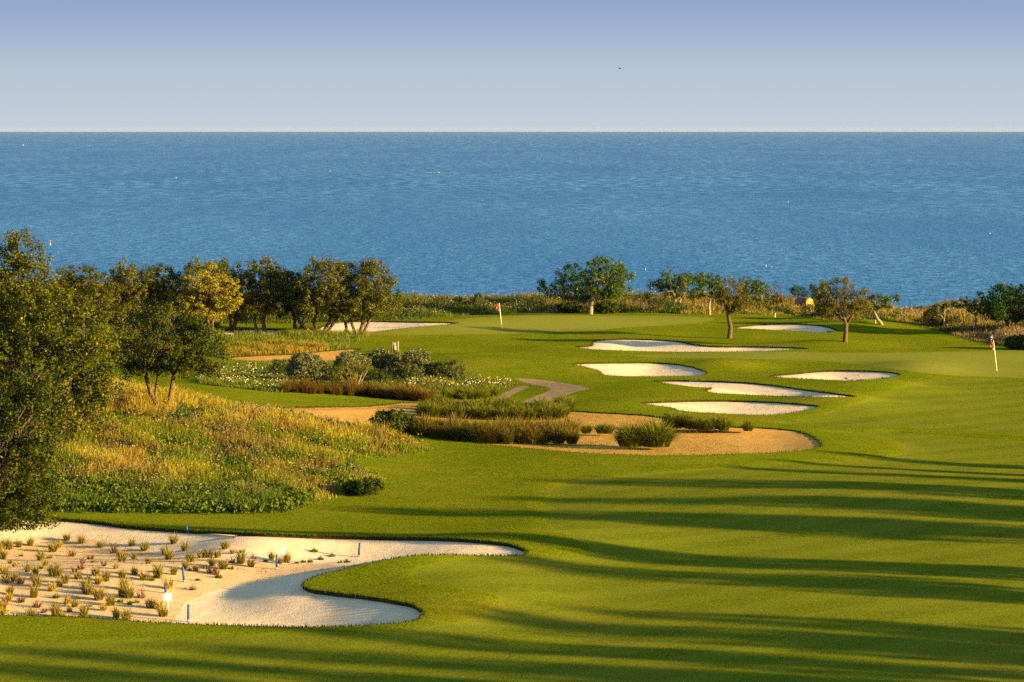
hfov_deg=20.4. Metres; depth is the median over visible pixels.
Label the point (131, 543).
grass tuft
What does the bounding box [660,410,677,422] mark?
ornamental grass
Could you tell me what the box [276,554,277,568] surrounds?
marker stake
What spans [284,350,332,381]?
round shrub
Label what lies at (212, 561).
grass tuft
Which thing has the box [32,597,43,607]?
grass tuft
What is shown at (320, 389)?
ornamental grass
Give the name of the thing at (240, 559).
grass tuft
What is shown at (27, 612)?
grass tuft
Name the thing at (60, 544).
grass tuft
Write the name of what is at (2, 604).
grass tuft
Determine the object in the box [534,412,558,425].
ornamental grass
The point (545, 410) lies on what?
ornamental grass
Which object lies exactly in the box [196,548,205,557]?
grass tuft
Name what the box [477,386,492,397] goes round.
ornamental grass
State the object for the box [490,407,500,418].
ornamental grass
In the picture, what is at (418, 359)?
round shrub
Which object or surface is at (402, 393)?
ornamental grass
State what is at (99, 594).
grass tuft
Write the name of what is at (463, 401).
ornamental grass
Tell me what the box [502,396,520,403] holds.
ornamental grass
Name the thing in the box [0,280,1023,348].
coast grass
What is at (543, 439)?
ornamental grass
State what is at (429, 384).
bed grass
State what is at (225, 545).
grass tuft
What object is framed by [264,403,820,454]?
waste sand
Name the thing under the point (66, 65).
sky
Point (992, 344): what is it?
golf flag
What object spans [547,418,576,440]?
ornamental grass
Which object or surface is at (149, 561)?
grass tuft
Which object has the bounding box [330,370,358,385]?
loose shrub
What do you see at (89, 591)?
grass tuft
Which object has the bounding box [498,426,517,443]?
ornamental grass
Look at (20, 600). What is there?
grass tuft
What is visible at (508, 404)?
ornamental grass
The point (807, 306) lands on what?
loose shrub
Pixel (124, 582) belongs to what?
grass tuft
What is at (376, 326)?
sand bunker
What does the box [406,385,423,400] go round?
ornamental grass
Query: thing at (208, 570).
grass tuft
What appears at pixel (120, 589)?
grass tuft
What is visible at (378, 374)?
loose shrub
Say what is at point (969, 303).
fig tree
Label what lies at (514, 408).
ornamental grass
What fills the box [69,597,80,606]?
grass tuft
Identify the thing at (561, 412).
ornamental grass
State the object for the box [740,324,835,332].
sand bunker
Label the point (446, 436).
ornamental grass
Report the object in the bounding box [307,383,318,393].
ornamental grass
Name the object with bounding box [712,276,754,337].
olive tree
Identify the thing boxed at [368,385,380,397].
ornamental grass
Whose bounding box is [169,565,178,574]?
grass tuft
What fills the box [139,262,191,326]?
carob tree
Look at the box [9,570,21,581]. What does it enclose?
grass tuft
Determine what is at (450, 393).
ornamental grass
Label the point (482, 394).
ornamental grass
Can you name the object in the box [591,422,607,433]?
ornamental grass
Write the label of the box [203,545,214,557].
grass tuft
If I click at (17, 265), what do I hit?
carob tree
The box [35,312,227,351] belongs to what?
wild grass
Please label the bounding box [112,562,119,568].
grass tuft
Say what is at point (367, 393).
ornamental grass
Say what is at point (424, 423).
ornamental grass
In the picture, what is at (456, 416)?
ornamental grass
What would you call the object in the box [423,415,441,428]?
ornamental grass
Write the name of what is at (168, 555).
grass tuft
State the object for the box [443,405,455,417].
ornamental grass
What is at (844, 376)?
sand bunker
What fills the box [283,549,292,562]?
grass tuft
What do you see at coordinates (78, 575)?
grass tuft
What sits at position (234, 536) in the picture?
bunker rake
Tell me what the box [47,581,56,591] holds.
grass tuft
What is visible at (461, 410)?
ornamental grass
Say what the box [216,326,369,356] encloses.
wild grass
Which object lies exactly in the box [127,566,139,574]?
grass tuft
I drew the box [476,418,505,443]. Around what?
ornamental grass
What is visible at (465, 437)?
ornamental grass
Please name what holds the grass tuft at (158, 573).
on the planted sand bed
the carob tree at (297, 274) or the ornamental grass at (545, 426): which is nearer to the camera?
the ornamental grass at (545, 426)
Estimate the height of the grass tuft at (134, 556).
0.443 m
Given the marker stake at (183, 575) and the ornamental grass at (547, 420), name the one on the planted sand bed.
the marker stake at (183, 575)
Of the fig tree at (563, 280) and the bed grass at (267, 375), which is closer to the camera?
the bed grass at (267, 375)
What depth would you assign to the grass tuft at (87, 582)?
105.99 m
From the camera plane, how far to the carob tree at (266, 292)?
234.40 m
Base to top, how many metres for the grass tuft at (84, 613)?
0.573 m
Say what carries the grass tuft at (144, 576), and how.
on the planted sand bed
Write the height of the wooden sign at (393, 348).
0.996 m
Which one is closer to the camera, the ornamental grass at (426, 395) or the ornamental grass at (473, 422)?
the ornamental grass at (473, 422)
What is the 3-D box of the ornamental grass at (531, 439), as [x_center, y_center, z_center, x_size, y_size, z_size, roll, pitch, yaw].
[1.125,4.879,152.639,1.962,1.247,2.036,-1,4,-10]
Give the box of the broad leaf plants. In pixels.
[0,383,422,513]
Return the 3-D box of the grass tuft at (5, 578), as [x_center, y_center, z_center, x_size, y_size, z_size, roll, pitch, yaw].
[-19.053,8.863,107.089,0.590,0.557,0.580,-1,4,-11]
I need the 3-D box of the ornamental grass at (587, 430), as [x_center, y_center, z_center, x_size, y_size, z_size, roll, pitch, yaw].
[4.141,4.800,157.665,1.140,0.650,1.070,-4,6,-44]
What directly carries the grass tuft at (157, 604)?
on the planted sand bed
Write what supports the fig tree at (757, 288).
on the rough ground at (514, 357)
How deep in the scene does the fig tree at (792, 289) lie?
299.72 m
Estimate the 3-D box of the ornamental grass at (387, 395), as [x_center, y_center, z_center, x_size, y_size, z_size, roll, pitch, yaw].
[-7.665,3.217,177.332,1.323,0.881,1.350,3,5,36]
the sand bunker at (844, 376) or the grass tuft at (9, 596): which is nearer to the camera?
the grass tuft at (9, 596)
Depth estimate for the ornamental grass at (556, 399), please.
171.87 m
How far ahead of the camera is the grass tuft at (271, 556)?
112.83 m
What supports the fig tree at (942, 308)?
on the rough ground at (514, 357)
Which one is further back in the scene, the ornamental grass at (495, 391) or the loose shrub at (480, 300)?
the loose shrub at (480, 300)
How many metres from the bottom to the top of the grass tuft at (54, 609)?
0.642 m
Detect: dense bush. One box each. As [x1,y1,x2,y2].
[340,475,385,496]
[368,407,423,434]
[555,299,584,312]
[593,300,619,313]
[1003,334,1023,349]
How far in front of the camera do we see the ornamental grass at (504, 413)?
166.55 m
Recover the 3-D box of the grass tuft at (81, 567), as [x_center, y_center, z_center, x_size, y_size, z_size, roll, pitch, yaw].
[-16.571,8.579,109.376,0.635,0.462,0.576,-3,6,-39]
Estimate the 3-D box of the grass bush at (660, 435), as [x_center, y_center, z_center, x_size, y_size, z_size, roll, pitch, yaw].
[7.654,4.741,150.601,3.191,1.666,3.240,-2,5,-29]
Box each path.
[470,386,528,401]
[516,378,588,403]
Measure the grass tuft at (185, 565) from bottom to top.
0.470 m
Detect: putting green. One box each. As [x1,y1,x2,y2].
[369,315,713,334]
[637,350,1023,377]
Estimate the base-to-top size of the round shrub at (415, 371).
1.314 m
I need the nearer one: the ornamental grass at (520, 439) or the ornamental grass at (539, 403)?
the ornamental grass at (520, 439)
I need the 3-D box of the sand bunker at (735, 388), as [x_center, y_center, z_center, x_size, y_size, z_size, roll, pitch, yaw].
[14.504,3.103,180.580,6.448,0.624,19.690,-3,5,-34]
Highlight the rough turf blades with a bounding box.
[0,386,738,643]
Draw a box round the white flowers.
[195,363,510,387]
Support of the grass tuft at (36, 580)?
on the planted sand bed
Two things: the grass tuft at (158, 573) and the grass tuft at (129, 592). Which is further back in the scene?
the grass tuft at (158, 573)
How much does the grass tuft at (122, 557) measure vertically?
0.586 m
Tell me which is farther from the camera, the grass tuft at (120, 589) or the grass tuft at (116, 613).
the grass tuft at (120, 589)
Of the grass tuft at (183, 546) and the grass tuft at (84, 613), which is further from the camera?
the grass tuft at (183, 546)
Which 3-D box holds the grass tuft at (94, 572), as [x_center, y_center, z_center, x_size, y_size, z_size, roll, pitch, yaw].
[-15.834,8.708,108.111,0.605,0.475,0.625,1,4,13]
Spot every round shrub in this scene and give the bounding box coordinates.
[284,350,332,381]
[321,365,344,381]
[332,350,371,375]
[366,347,402,370]
[382,366,398,379]
[397,363,424,378]
[399,348,434,373]
[423,360,446,375]
[438,358,466,378]
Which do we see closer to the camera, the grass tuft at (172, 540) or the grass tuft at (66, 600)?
the grass tuft at (66, 600)
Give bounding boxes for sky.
[0,0,1023,131]
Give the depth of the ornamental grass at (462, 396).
179.25 m
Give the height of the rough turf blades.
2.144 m
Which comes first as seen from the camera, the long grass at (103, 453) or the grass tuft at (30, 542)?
the grass tuft at (30, 542)
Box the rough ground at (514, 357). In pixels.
[0,311,1023,644]
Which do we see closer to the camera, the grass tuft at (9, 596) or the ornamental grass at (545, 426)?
the grass tuft at (9, 596)
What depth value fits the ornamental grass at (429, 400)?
170.82 m
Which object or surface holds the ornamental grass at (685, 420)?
on the waste sand at (755, 440)
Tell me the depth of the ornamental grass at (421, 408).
168.07 m
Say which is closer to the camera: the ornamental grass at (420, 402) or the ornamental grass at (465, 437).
the ornamental grass at (465, 437)
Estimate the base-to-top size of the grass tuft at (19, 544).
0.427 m
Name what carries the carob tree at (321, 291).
on the rough ground at (514, 357)
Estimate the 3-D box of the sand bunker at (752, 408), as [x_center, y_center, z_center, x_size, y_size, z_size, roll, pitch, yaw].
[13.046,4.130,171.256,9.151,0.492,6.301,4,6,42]
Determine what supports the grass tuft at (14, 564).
on the planted sand bed
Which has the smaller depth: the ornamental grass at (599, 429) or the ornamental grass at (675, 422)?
the ornamental grass at (599, 429)
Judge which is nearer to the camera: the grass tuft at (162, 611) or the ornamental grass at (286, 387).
the grass tuft at (162, 611)
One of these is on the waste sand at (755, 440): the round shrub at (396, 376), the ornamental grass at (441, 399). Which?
the ornamental grass at (441, 399)
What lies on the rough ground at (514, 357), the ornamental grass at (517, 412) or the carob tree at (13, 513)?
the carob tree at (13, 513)
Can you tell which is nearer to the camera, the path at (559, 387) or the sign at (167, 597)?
the sign at (167, 597)
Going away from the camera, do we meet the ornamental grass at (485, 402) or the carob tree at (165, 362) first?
the carob tree at (165, 362)
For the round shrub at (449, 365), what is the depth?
191.88 m
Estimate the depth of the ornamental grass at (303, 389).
176.23 m
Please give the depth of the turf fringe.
120.25 m
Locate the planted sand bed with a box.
[0,539,343,622]
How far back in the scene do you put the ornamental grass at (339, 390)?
177.20 m
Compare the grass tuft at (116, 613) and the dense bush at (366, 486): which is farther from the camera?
the dense bush at (366, 486)
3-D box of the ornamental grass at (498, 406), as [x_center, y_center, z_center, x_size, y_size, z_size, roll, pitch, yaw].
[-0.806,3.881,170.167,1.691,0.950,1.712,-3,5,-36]
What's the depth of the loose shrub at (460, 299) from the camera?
264.38 m
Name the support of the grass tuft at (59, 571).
on the planted sand bed
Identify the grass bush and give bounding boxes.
[610,422,648,446]
[632,415,685,447]
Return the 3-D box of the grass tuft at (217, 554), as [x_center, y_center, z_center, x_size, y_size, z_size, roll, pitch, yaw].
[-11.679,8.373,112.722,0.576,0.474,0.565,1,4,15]
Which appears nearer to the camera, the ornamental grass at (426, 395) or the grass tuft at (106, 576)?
the grass tuft at (106, 576)
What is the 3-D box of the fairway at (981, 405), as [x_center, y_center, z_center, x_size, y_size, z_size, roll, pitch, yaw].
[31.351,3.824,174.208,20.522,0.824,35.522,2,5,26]
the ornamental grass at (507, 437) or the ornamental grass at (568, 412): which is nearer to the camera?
the ornamental grass at (507, 437)
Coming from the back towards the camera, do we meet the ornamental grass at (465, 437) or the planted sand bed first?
the ornamental grass at (465, 437)
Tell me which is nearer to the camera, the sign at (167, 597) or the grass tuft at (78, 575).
the sign at (167, 597)
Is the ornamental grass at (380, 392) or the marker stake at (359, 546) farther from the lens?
the ornamental grass at (380, 392)
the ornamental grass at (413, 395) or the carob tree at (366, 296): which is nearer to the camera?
the ornamental grass at (413, 395)
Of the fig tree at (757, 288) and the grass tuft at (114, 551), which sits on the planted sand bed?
the grass tuft at (114, 551)
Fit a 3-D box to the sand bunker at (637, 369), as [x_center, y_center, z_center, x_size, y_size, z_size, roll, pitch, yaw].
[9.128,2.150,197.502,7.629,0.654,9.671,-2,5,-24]
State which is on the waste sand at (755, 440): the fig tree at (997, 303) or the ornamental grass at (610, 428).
the ornamental grass at (610, 428)
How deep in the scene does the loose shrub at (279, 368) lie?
192.21 m
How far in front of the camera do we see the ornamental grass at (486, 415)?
166.87 m
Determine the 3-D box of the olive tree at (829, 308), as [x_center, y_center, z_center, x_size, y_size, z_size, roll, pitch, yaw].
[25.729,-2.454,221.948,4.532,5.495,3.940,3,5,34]
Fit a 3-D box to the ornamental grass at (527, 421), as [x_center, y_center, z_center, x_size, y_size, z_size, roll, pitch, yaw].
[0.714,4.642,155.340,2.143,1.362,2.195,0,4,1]
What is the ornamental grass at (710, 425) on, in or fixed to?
on the waste sand at (755, 440)
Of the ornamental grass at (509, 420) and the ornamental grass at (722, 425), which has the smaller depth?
the ornamental grass at (509, 420)
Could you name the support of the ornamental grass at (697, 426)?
on the waste sand at (755, 440)
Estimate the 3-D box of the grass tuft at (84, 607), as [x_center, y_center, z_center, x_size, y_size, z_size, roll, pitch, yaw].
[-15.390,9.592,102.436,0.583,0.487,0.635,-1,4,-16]
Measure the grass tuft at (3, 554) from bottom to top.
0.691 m
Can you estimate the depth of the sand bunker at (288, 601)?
112.32 m
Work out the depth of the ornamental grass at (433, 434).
154.51 m
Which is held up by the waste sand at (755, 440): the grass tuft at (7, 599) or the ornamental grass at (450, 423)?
the ornamental grass at (450, 423)
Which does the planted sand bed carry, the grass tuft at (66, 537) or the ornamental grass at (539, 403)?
the grass tuft at (66, 537)
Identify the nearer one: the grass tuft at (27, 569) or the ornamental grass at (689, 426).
the grass tuft at (27, 569)
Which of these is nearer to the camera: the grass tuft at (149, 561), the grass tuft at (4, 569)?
the grass tuft at (4, 569)
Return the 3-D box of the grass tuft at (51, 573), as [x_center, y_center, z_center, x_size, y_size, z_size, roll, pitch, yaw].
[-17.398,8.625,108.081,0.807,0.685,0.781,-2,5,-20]
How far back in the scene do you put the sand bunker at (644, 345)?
224.36 m
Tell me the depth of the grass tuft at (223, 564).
110.24 m
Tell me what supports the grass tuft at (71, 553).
on the planted sand bed
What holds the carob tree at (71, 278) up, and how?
on the rough ground at (514, 357)
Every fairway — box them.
[0,430,1023,681]
[780,378,1023,434]
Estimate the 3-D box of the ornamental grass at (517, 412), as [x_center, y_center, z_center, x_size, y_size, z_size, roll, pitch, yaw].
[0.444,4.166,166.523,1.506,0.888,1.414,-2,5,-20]
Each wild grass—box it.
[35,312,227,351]
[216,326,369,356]
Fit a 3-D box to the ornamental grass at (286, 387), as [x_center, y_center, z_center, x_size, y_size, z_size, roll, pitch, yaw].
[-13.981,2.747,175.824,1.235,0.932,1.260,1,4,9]
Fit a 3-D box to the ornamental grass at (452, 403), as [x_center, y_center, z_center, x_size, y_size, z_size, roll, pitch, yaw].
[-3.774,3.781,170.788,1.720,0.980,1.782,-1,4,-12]
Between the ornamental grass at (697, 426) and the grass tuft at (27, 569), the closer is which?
the grass tuft at (27, 569)
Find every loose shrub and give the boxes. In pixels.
[267,359,285,374]
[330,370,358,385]
[358,369,393,381]
[452,296,473,308]
[472,292,492,308]
[802,304,815,310]
[922,307,948,324]
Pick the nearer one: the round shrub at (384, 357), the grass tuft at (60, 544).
the grass tuft at (60, 544)
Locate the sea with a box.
[0,132,1023,308]
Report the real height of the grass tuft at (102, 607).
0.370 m
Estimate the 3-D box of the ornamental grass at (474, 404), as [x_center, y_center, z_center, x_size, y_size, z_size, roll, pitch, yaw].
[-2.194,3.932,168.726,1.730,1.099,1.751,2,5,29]
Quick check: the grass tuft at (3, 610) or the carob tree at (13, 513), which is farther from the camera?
the carob tree at (13, 513)
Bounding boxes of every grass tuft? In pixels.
[0,536,6,548]
[0,543,9,558]
[0,565,9,573]
[0,599,11,608]
[0,606,8,613]
[1,570,10,582]
[1,595,9,601]
[4,535,15,549]
[5,584,13,594]
[6,593,13,599]
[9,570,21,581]
[11,559,17,566]
[15,592,26,602]
[16,538,23,547]
[16,570,26,583]
[22,564,31,571]
[22,606,39,615]
[26,535,34,545]
[28,582,41,597]
[30,572,45,586]
[31,565,39,573]
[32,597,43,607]
[34,547,45,560]
[41,559,48,565]
[45,541,58,551]
[46,561,61,576]
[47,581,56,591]
[49,600,63,615]
[51,561,65,575]
[55,538,63,547]
[55,577,64,586]
[58,571,70,583]
[62,531,72,540]
[62,596,70,603]
[67,549,76,556]
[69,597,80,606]
[72,569,83,579]
[74,560,87,568]
[77,534,87,543]
[77,576,92,588]
[77,605,89,616]
[78,602,89,610]
[84,583,94,594]
[90,566,100,575]
[91,584,106,600]
[93,575,103,584]
[95,540,105,547]
[97,569,111,581]
[98,601,109,610]
[104,593,115,605]
[108,540,119,553]
[111,604,122,617]
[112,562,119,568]
[114,548,129,561]
[116,580,128,596]
[117,567,126,577]
[117,575,130,587]
[119,605,136,619]
[120,584,135,598]
[126,538,135,545]
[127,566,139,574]
[130,551,138,559]
[136,584,145,598]
[138,540,150,550]
[138,570,150,580]
[140,596,156,607]
[142,556,154,563]
[151,560,165,577]
[153,602,172,616]
[154,601,163,608]
[158,543,168,554]
[161,547,175,559]
[162,576,174,588]
[167,534,178,543]
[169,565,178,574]
[179,539,189,550]
[182,558,189,568]
[184,549,196,561]
[190,562,199,570]
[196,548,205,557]
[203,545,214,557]
[206,555,215,566]
[206,564,216,572]
[211,564,220,574]
[213,547,223,557]
[216,556,229,569]
[220,539,231,548]
[234,548,248,563]
[245,557,256,566]
[267,550,275,559]
[275,554,284,563]
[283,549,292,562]
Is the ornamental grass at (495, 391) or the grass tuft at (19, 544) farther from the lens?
the ornamental grass at (495, 391)
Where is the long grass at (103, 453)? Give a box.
[0,373,433,514]
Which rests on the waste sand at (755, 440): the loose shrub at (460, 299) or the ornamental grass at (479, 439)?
the ornamental grass at (479, 439)
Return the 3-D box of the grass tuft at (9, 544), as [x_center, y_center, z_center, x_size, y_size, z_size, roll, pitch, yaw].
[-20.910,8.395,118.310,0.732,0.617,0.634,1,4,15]
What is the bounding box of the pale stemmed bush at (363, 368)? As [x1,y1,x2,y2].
[334,357,374,385]
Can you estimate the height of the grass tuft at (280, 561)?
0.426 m
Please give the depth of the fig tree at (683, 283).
264.51 m
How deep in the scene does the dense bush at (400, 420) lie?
154.86 m
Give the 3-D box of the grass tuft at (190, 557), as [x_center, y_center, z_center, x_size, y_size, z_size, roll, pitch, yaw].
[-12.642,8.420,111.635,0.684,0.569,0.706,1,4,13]
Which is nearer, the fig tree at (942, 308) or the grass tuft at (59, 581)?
the grass tuft at (59, 581)
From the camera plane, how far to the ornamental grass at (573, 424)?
155.08 m
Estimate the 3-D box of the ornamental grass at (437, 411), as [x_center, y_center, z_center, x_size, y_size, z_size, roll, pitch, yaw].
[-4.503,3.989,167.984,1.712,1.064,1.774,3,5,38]
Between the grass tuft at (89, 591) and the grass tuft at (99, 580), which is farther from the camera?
the grass tuft at (99, 580)
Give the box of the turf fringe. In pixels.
[1,320,901,627]
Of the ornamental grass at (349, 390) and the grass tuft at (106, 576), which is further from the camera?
the ornamental grass at (349, 390)
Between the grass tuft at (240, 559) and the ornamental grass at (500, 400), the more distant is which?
the ornamental grass at (500, 400)
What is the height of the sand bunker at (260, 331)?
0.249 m
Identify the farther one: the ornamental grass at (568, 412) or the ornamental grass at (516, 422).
the ornamental grass at (568, 412)
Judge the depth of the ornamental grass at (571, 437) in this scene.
152.17 m
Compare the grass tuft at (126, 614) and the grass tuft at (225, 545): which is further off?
the grass tuft at (225, 545)
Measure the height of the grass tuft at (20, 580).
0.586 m
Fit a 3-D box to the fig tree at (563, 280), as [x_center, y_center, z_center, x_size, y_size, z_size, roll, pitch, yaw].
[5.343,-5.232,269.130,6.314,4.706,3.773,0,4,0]
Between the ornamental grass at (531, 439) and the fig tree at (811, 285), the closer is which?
the ornamental grass at (531, 439)
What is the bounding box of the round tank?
[794,297,813,308]
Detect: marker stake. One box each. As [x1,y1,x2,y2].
[182,567,184,581]
[187,604,189,621]
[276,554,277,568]
[358,543,360,556]
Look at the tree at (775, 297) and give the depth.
272.14 m
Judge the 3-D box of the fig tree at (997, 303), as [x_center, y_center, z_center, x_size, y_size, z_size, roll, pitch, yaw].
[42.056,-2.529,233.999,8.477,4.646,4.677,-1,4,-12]
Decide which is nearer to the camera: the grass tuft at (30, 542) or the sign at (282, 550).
the sign at (282, 550)
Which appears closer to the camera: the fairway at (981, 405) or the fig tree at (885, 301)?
the fairway at (981, 405)
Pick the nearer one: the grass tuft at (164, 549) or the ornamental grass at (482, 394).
the grass tuft at (164, 549)
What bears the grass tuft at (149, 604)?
on the planted sand bed
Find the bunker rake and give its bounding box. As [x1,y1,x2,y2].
[195,534,236,538]
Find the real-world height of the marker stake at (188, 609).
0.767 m
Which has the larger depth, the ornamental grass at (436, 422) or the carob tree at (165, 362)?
the ornamental grass at (436, 422)
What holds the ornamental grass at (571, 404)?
on the waste sand at (755, 440)
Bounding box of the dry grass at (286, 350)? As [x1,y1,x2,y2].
[220,338,328,356]
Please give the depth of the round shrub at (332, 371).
187.51 m
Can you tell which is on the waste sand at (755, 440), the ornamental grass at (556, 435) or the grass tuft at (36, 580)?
the ornamental grass at (556, 435)
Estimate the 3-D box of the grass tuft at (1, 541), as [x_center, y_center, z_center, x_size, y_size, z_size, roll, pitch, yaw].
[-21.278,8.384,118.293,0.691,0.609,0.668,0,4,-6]
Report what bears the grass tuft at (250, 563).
on the planted sand bed
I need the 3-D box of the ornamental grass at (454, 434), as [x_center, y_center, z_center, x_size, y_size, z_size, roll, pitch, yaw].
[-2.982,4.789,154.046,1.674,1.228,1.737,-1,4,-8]
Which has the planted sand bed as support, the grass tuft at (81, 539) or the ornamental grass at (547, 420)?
the grass tuft at (81, 539)
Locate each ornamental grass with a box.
[276,379,292,392]
[290,379,304,392]
[296,378,311,393]
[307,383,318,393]
[312,378,326,393]
[325,385,338,394]
[328,380,344,388]
[335,384,344,394]
[341,377,359,394]
[343,381,357,395]
[354,381,370,395]
[359,379,374,395]
[368,384,385,397]
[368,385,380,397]
[379,387,395,398]
[391,386,400,399]
[393,382,412,400]
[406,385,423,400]
[409,400,429,415]
[409,410,438,436]
[415,399,428,407]
[418,387,433,401]
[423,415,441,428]
[425,388,437,399]
[425,398,437,405]
[425,399,447,416]
[426,423,446,438]
[430,395,452,402]
[433,423,452,439]
[434,414,463,437]
[438,398,459,406]
[439,388,456,398]
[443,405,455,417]
[444,419,463,440]
[445,408,470,424]
[451,384,464,397]
[451,405,469,418]
[451,419,470,430]
[457,391,467,399]
[458,420,486,442]
[459,424,474,441]
[461,387,476,398]
[461,396,472,405]
[463,399,484,410]
[464,417,484,427]
[465,405,485,418]
[467,389,476,398]
[469,421,495,442]
[474,389,490,398]
[475,397,494,405]
[476,404,494,419]
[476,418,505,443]
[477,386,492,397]
[484,384,500,395]
[488,413,516,441]
[490,394,506,404]
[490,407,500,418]
[491,399,509,409]
[496,405,513,419]
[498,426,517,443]
[501,414,523,427]
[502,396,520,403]
[505,400,523,411]
[506,416,529,441]
[510,406,531,419]
[511,403,524,412]
[512,422,535,443]
[513,414,535,429]
[518,420,548,443]
[522,405,541,419]
[530,395,549,403]
[533,418,555,440]
[534,397,551,406]
[534,402,557,418]
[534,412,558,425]
[536,423,552,443]
[546,417,570,443]
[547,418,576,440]
[550,403,568,418]
[551,392,569,402]
[552,403,573,417]
[554,414,586,433]
[559,394,578,409]
[562,425,582,443]
[579,423,592,433]
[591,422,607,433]
[600,422,616,433]
[659,414,672,427]
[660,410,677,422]
[665,412,687,428]
[679,412,698,428]
[685,417,696,428]
[690,418,706,429]
[700,417,719,430]
[714,414,732,430]
[738,419,757,430]
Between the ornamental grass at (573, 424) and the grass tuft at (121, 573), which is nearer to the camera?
the grass tuft at (121, 573)
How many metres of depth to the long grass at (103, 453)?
141.43 m
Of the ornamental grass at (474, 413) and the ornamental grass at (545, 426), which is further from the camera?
the ornamental grass at (474, 413)
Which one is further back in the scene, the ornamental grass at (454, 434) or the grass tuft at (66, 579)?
the ornamental grass at (454, 434)
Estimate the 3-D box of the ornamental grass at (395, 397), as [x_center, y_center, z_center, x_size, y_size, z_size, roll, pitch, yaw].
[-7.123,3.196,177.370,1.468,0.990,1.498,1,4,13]
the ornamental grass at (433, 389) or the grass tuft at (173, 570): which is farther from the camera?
the ornamental grass at (433, 389)
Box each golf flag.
[496,303,501,327]
[990,340,996,370]
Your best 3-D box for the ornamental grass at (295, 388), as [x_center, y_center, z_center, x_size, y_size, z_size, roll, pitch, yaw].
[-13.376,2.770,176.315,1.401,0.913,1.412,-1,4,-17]
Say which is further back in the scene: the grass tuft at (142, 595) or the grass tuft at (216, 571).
the grass tuft at (216, 571)
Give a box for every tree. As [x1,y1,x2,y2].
[0,223,64,371]
[0,275,132,441]
[0,363,70,532]
[53,262,122,329]
[95,255,164,326]
[99,299,232,410]
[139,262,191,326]
[165,259,243,331]
[183,255,255,330]
[232,255,299,332]
[272,267,314,328]
[286,255,357,332]
[323,256,404,332]
[536,262,597,301]
[573,253,637,313]
[644,267,708,302]
[686,272,731,314]
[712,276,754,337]
[735,275,770,309]
[765,283,795,305]
[789,284,809,297]
[808,275,877,341]
[808,279,830,298]
[864,292,901,324]
[930,300,950,325]
[945,294,988,324]
[972,282,1023,328]
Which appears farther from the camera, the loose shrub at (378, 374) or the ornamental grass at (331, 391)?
the loose shrub at (378, 374)
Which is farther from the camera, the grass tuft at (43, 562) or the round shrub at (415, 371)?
the round shrub at (415, 371)
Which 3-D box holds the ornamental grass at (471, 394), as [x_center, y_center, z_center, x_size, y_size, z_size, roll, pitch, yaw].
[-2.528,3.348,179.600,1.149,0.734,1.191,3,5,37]
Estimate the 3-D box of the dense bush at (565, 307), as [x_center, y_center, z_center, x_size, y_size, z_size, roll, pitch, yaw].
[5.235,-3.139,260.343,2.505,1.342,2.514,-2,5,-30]
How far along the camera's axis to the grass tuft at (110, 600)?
103.72 m
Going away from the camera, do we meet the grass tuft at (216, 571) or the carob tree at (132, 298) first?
the grass tuft at (216, 571)
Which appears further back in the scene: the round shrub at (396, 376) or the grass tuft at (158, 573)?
the round shrub at (396, 376)
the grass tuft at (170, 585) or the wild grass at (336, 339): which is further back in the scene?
the wild grass at (336, 339)
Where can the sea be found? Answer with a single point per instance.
(920, 219)
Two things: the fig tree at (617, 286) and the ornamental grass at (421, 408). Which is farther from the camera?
the fig tree at (617, 286)
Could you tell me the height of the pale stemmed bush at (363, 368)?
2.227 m
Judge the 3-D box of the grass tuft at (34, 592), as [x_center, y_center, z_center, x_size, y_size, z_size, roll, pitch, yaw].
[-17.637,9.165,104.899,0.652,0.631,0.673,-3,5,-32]
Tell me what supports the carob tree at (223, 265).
on the rough ground at (514, 357)
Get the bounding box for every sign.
[163,593,171,609]
[280,548,285,562]
[391,341,398,350]
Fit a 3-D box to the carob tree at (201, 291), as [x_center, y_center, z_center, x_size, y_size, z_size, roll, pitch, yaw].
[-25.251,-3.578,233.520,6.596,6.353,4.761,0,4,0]
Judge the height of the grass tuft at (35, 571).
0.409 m
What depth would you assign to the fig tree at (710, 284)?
257.13 m
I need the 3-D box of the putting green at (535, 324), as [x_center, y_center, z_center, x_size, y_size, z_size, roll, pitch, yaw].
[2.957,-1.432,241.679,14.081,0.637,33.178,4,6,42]
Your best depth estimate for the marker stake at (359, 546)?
113.91 m
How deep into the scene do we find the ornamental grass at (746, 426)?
158.99 m
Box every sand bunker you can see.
[0,521,523,626]
[221,330,283,333]
[320,322,451,332]
[578,363,704,375]
[584,340,792,351]
[650,402,816,414]
[662,382,848,396]
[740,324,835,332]
[777,372,898,380]
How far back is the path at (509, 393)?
183.62 m
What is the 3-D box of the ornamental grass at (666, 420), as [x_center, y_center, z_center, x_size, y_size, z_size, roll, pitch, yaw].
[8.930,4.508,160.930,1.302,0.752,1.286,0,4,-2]
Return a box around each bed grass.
[197,358,300,392]
[336,372,518,393]
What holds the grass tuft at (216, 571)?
on the planted sand bed
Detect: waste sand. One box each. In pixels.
[229,350,363,360]
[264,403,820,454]
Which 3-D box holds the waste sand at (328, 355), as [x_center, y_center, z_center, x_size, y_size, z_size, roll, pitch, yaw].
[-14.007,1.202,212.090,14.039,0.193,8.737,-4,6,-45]
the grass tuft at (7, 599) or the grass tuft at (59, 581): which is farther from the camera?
the grass tuft at (59, 581)
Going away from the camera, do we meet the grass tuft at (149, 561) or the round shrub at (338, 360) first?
the grass tuft at (149, 561)
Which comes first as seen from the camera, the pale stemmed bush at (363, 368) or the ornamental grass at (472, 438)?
the ornamental grass at (472, 438)
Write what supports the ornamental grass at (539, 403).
on the waste sand at (755, 440)

